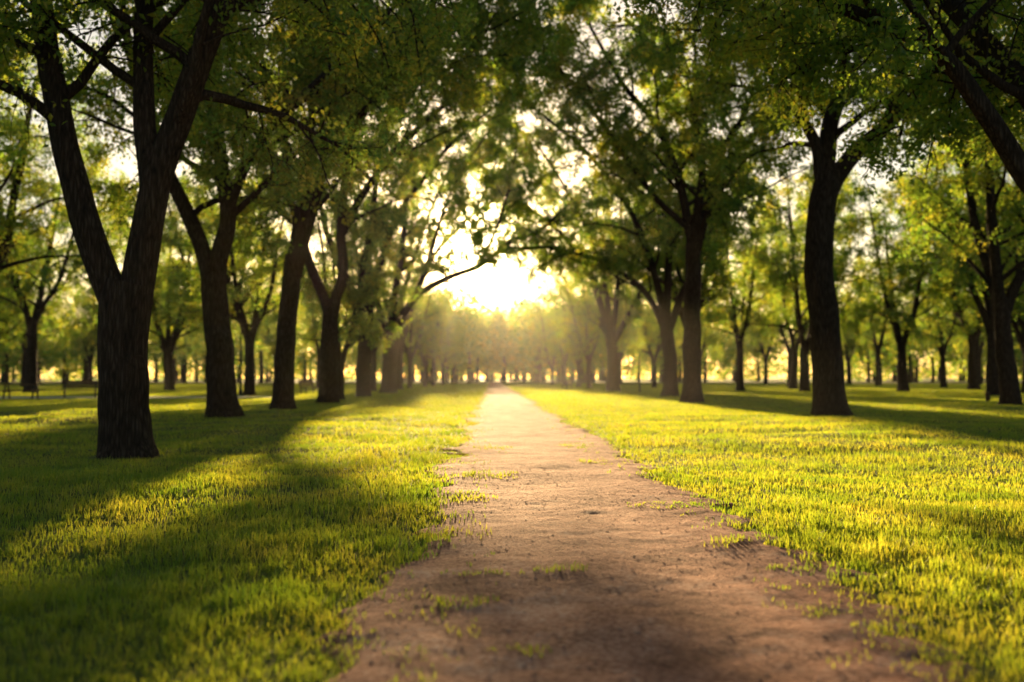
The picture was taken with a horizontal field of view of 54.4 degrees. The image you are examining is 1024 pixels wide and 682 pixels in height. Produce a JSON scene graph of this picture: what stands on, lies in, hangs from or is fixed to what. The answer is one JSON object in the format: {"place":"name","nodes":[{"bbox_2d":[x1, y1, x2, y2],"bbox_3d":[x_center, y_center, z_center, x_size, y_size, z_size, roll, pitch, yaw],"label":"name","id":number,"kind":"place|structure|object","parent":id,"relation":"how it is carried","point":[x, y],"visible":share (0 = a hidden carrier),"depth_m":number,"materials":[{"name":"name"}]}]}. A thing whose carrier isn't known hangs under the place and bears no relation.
{"place":"outdoors","nodes":[
{"label":"outdoors","id":0,"kind":"place"},
{"bbox_2d":[0,396,271,397],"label":"concrete path","id":1,"kind":"structure","parent":0,"point":[154,397],"depth_m":53.60,"materials":[{"name":"grey concrete"}]},
{"bbox_2d":[61,380,97,397],"bbox_3d":[-22.881,2.565,52.745,1.800,0.941,0.620,1,-2,-18],"label":"park bench","id":2,"kind":"object","parent":1,"relation":"on","point":[95,383],"visible":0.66,"depth_m":52.88,"materials":[{"name":"brown wood"}]},
{"bbox_2d":[0,0,1022,377],"label":"sky","id":3,"kind":"structure","parent":0,"point":[507,286],"materials":[{"name":"white"}]},
{"bbox_2d":[0,378,1023,681],"bbox_3d":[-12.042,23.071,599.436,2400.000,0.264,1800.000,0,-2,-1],"label":"ground","id":4,"kind":"structure","parent":0,"point":[982,666],"depth_m":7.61,"materials":[{"name":"green plant"}]},
{"bbox_2d":[0,228,41,343],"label":"park tree","id":5,"kind":"object","parent":4,"relation":"on","point":[9,314],"visible":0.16,"depth_m":79.33,"materials":[{"name":"green plant"}]},
{"bbox_2d":[0,384,45,398],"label":"picnic table","id":6,"kind":"object","parent":4,"relation":"on","point":[32,390],"visible":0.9,"depth_m":49.11,"materials":[{"name":"brown wood"}]},
{"bbox_2d":[0,230,59,348],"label":"park tree","id":7,"kind":"object","parent":4,"relation":"on","point":[19,336],"visible":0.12,"depth_m":92.32,"materials":[{"name":"green plant"}]},
{"bbox_2d":[0,232,81,386],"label":"park tree","id":8,"kind":"object","parent":4,"relation":"on","point":[51,324],"visible":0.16,"depth_m":112.13,"materials":[{"name":"green plant"}]},
{"bbox_2d":[0,0,103,172],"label":"park tree","id":9,"kind":"object","parent":4,"relation":"on","point":[6,70],"visible":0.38,"depth_m":22.82,"materials":[{"name":"green plant"}]},
{"bbox_2d":[0,106,130,392],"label":"park tree","id":10,"kind":"object","parent":4,"relation":"on","point":[51,228],"visible":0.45,"depth_m":71.60,"materials":[{"name":"green plant"}]},
{"bbox_2d":[0,0,131,304],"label":"park tree","id":11,"kind":"object","parent":4,"relation":"on","point":[16,178],"visible":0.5,"depth_m":38.60,"materials":[{"name":"green plant"}]},
{"bbox_2d":[52,274,97,380],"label":"park tree","id":12,"kind":"object","parent":4,"relation":"on","point":[79,339],"visible":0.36,"depth_m":147.85,"materials":[{"name":"green plant"}]},
{"bbox_2d":[58,205,182,350],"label":"park tree","id":13,"kind":"object","parent":4,"relation":"on","point":[88,304],"visible":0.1,"depth_m":94.16,"materials":[{"name":"green plant"}]},
{"bbox_2d":[90,194,240,390],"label":"park tree","id":14,"kind":"object","parent":4,"relation":"on","point":[168,343],"visible":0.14,"depth_m":83.13,"materials":[{"name":"green plant"}]},
{"bbox_2d":[148,267,205,359],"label":"park tree","id":15,"kind":"object","parent":4,"relation":"on","point":[157,343],"visible":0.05,"depth_m":116.00,"materials":[{"name":"green plant"}]},
{"bbox_2d":[151,287,204,384],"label":"park tree","id":16,"kind":"object","parent":4,"relation":"on","point":[176,352],"visible":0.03,"depth_m":142.76,"materials":[{"name":"green plant"}]},
{"bbox_2d":[128,168,300,348],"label":"park tree","id":17,"kind":"object","parent":4,"relation":"on","point":[176,239],"visible":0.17,"depth_m":71.83,"materials":[{"name":"green plant"}]},
{"bbox_2d":[238,329,242,394],"bbox_3d":[-16.521,0.720,60.695,0.520,5.200,0.507,0,-2,-1],"label":"street lamp","id":18,"kind":"object","parent":4,"relation":"on","point":[240,391],"visible":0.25,"depth_m":60.62,"materials":[{"name":"metal"}]},
{"bbox_2d":[157,157,335,395],"bbox_3d":[-15.359,-4.164,59.635,11.103,15.195,9.206,-1,-2,28],"label":"park tree","id":19,"kind":"object","parent":4,"relation":"on","point":[236,302],"visible":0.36,"depth_m":59.32,"materials":[{"name":"green plant"}]},
{"bbox_2d":[0,0,493,459],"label":"elm tree","id":20,"kind":"object","parent":4,"relation":"on","point":[124,298],"visible":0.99,"depth_m":14.20,"materials":[{"name":"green plant"}]},
{"bbox_2d":[0,0,507,417],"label":"elm tree","id":21,"kind":"object","parent":4,"relation":"on","point":[222,400],"visible":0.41,"depth_m":26.43,"materials":[{"name":"green plant"}]},
{"bbox_2d":[239,260,317,386],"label":"park tree","id":22,"kind":"object","parent":4,"relation":"on","point":[267,337],"visible":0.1,"depth_m":113.42,"materials":[{"name":"green plant"}]},
{"bbox_2d":[251,274,321,357],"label":"park tree","id":23,"kind":"object","parent":4,"relation":"on","point":[305,345],"visible":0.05,"depth_m":139.31,"materials":[{"name":"green plant"}]},
{"bbox_2d":[298,380,318,393],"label":"park bench","id":24,"kind":"object","parent":4,"relation":"on","point":[305,382],"visible":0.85,"depth_m":65.62,"materials":[{"name":"brown wood"}]},
{"bbox_2d":[296,260,354,386],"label":"park tree","id":25,"kind":"object","parent":4,"relation":"on","point":[306,315],"visible":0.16,"depth_m":103.11,"materials":[{"name":"green plant"}]},
{"bbox_2d":[267,189,432,399],"bbox_3d":[-7.871,-2.219,48.412,7.744,10.419,8.100,1,-2,-15],"label":"park tree","id":26,"kind":"object","parent":4,"relation":"on","point":[356,296],"visible":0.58,"depth_m":47.72,"materials":[{"name":"green plant"}]},
{"bbox_2d":[343,275,384,357],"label":"park tree","id":27,"kind":"object","parent":4,"relation":"on","point":[353,348],"visible":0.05,"depth_m":133.52,"materials":[{"name":"green plant"}]},
{"bbox_2d":[314,235,426,390],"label":"park tree","id":28,"kind":"object","parent":4,"relation":"on","point":[373,376],"visible":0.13,"depth_m":78.66,"materials":[{"name":"green plant"}]},
{"bbox_2d":[172,0,578,409],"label":"elm tree","id":29,"kind":"object","parent":4,"relation":"on","point":[535,33],"visible":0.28,"depth_m":32.13,"materials":[{"name":"green plant"}]},
{"bbox_2d":[191,0,577,402],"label":"elm tree","id":30,"kind":"object","parent":4,"relation":"on","point":[328,377],"visible":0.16,"depth_m":42.56,"materials":[{"name":"green plant"}]},
{"bbox_2d":[254,55,561,396],"bbox_3d":[-5.853,-6.727,56.588,17.810,20.181,8.101,0,-2,-1],"label":"elm tree","id":31,"kind":"object","parent":4,"relation":"on","point":[362,372],"visible":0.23,"depth_m":55.75,"materials":[{"name":"green plant"}]},
{"bbox_2d":[376,264,448,387],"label":"park tree","id":32,"kind":"object","parent":4,"relation":"on","point":[432,313],"visible":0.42,"depth_m":101.58,"materials":[{"name":"green plant"}]},
{"bbox_2d":[403,294,460,386],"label":"park tree","id":33,"kind":"object","parent":4,"relation":"on","point":[425,359],"visible":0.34,"depth_m":116.56,"materials":[{"name":"green plant"}]},
{"bbox_2d":[414,286,468,385],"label":"park tree","id":34,"kind":"object","parent":4,"relation":"on","point":[433,378],"visible":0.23,"depth_m":132.48,"materials":[{"name":"green plant"}]},
{"bbox_2d":[325,106,562,389],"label":"elm tree","id":35,"kind":"object","parent":4,"relation":"on","point":[402,340],"visible":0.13,"depth_m":86.67,"materials":[{"name":"green plant"}]},
{"bbox_2d":[428,310,466,384],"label":"park tree","id":36,"kind":"object","parent":4,"relation":"on","point":[455,356],"visible":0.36,"depth_m":149.40,"materials":[{"name":"green plant"}]},
{"bbox_2d":[315,108,608,392],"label":"elm tree","id":37,"kind":"object","parent":4,"relation":"on","point":[519,203],"visible":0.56,"depth_m":69.80,"materials":[{"name":"green plant"}]},
{"bbox_2d":[0,275,1022,383],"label":"distant trees","id":38,"kind":"object","parent":4,"relation":"on","point":[492,347],"visible":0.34,"depth_m":208.43,"materials":[{"name":"green plant"}]},
{"bbox_2d":[522,304,577,383],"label":"park tree","id":39,"kind":"object","parent":4,"relation":"on","point":[539,337],"visible":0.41,"depth_m":154.83,"materials":[{"name":"green plant"}]},
{"bbox_2d":[528,275,579,383],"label":"park tree","id":40,"kind":"object","parent":4,"relation":"on","point":[549,330],"visible":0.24,"depth_m":135.95,"materials":[{"name":"green plant"}]},
{"bbox_2d":[561,379,573,388],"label":"park bench","id":41,"kind":"object","parent":4,"relation":"on","point":[571,382],"visible":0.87,"depth_m":91.84,"materials":[{"name":"brown wood"}]},
{"bbox_2d":[472,112,677,391],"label":"elm tree","id":42,"kind":"object","parent":4,"relation":"on","point":[609,322],"visible":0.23,"depth_m":76.94,"materials":[{"name":"green plant"}]},
{"bbox_2d":[544,281,612,386],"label":"park tree","id":43,"kind":"object","parent":4,"relation":"on","point":[553,313],"visible":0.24,"depth_m":118.15,"materials":[{"name":"green plant"}]},
{"bbox_2d":[546,274,635,387],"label":"park tree","id":44,"kind":"object","parent":4,"relation":"on","point":[582,344],"visible":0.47,"depth_m":99.61,"materials":[{"name":"green plant"}]},
{"bbox_2d":[564,204,648,388],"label":"park tree","id":45,"kind":"object","parent":4,"relation":"on","point":[620,318],"visible":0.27,"depth_m":87.60,"materials":[{"name":"green plant"}]},
{"bbox_2d":[595,283,649,384],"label":"park tree","id":46,"kind":"object","parent":4,"relation":"on","point":[621,354],"visible":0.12,"depth_m":139.91,"materials":[{"name":"green plant"}]},
{"bbox_2d":[482,66,788,396],"bbox_3d":[6.523,-6.769,57.397,17.910,20.323,10.295,0,-2,-1],"label":"elm tree","id":47,"kind":"object","parent":4,"relation":"on","point":[602,263],"visible":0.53,"depth_m":57.06,"materials":[{"name":"green plant"}]},
{"bbox_2d":[639,352,640,391],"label":"sign post","id":48,"kind":"object","parent":4,"relation":"on","point":[639,374],"visible":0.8,"depth_m":74.12,"materials":[{"name":"metal"}]},
{"bbox_2d":[480,0,815,402],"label":"elm tree","id":49,"kind":"object","parent":4,"relation":"on","point":[634,169],"visible":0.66,"depth_m":42.54,"materials":[{"name":"green plant"}]},
{"bbox_2d":[619,287,682,387],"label":"park tree","id":50,"kind":"object","parent":4,"relation":"on","point":[645,332],"visible":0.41,"depth_m":104.13,"materials":[{"name":"green plant"}]},
{"bbox_2d":[606,121,767,328],"bbox_3d":[10.751,-5.528,62.469,10.049,18.196,10.745,-1,-2,16],"label":"park tree","id":51,"kind":"object","parent":4,"relation":"on","point":[718,279],"visible":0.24,"depth_m":61.65,"materials":[{"name":"green plant"}]},
{"bbox_2d":[653,283,720,358],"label":"park tree","id":52,"kind":"object","parent":4,"relation":"on","point":[682,338],"visible":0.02,"depth_m":148.94,"materials":[{"name":"green plant"}]},
{"bbox_2d":[671,296,729,362],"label":"park tree","id":53,"kind":"object","parent":4,"relation":"on","point":[705,337],"visible":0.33,"depth_m":116.25,"materials":[{"name":"green plant"}]},
{"bbox_2d":[682,204,795,390],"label":"park tree","id":54,"kind":"object","parent":4,"relation":"on","point":[745,324],"visible":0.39,"depth_m":79.31,"materials":[{"name":"green plant"}]},
{"bbox_2d":[732,291,789,384],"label":"park tree","id":55,"kind":"object","parent":4,"relation":"on","point":[762,351],"visible":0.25,"depth_m":152.76,"materials":[{"name":"green plant"}]},
{"bbox_2d":[559,0,1023,416],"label":"elm tree","id":56,"kind":"object","parent":4,"relation":"on","point":[830,175],"visible":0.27,"depth_m":27.90,"materials":[{"name":"green plant"}]},
{"bbox_2d":[746,240,851,386],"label":"park tree","id":57,"kind":"object","parent":4,"relation":"on","point":[785,341],"visible":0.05,"depth_m":116.56,"materials":[{"name":"green plant"}]},
{"bbox_2d":[745,203,854,388],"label":"park tree","id":58,"kind":"object","parent":4,"relation":"on","point":[793,383],"visible":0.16,"depth_m":92.30,"materials":[{"name":"green plant"}]},
{"bbox_2d":[606,0,1023,206],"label":"elm tree","id":59,"kind":"object","parent":4,"relation":"on","point":[982,90],"visible":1,"depth_m":14.08,"materials":[{"name":"green plant"}]},
{"bbox_2d":[731,167,901,391],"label":"park tree","id":60,"kind":"object","parent":4,"relation":"on","point":[793,274],"visible":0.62,"depth_m":75.21,"materials":[{"name":"green plant"}]},
{"bbox_2d":[835,284,882,383],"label":"park tree","id":61,"kind":"object","parent":4,"relation":"on","point":[851,341],"visible":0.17,"depth_m":158.39,"materials":[{"name":"green plant"}]},
{"bbox_2d":[840,251,920,385],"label":"park tree","id":62,"kind":"object","parent":4,"relation":"on","point":[877,345],"visible":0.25,"depth_m":128.65,"materials":[{"name":"green plant"}]},
{"bbox_2d":[805,172,969,391],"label":"park tree","id":63,"kind":"object","parent":4,"relation":"on","point":[892,315],"visible":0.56,"depth_m":76.49,"materials":[{"name":"green plant"}]},
{"bbox_2d":[898,246,977,387],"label":"park tree","id":64,"kind":"object","parent":4,"relation":"on","point":[929,336],"visible":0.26,"depth_m":105.54,"materials":[{"name":"green plant"}]},
{"bbox_2d":[856,2,1023,405],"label":"park tree","id":65,"kind":"object","parent":4,"relation":"on","point":[996,275],"visible":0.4,"depth_m":39.28,"materials":[{"name":"green plant"}]},
{"bbox_2d":[877,110,1023,395],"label":"park tree","id":66,"kind":"object","parent":4,"relation":"on","point":[967,274],"visible":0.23,"depth_m":59.66,"materials":[{"name":"green plant"}]},
{"bbox_2d":[885,179,1016,389],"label":"park tree","id":67,"kind":"object","parent":4,"relation":"on","point":[973,370],"visible":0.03,"depth_m":86.63,"materials":[{"name":"green plant"}]},
{"bbox_2d":[933,260,1015,384],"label":"park tree","id":68,"kind":"object","parent":4,"relation":"on","point":[981,344],"visible":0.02,"depth_m":146.97,"materials":[{"name":"green plant"}]},
{"bbox_2d":[941,173,1023,392],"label":"park tree","id":69,"kind":"object","parent":4,"relation":"on","point":[1017,331],"visible":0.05,"depth_m":71.12,"materials":[{"name":"green plant"}]},
{"bbox_2d":[985,392,990,401],"bbox_3d":[21.692,2.545,45.382,0.240,0.430,0.234,0,-2,-1],"label":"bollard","id":70,"kind":"object","parent":4,"relation":"on","point":[987,396],"visible":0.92,"depth_m":45.30,"materials":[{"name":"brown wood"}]},
{"bbox_2d":[965,280,1023,361],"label":"park tree","id":71,"kind":"object","parent":4,"relation":"on","point":[1015,340],"visible":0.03,"depth_m":119.33,"materials":[{"name":"green plant"}]},
{"bbox_2d":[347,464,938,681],"bbox_3d":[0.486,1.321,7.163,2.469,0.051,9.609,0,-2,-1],"label":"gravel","id":72,"kind":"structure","parent":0,"point":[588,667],"depth_m":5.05,"materials":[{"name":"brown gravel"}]},
{"bbox_2d":[315,382,977,681],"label":"dirt path","id":73,"kind":"structure","parent":0,"point":[525,433],"depth_m":4.89,"materials":[{"name":"brown soil"}]}
]}

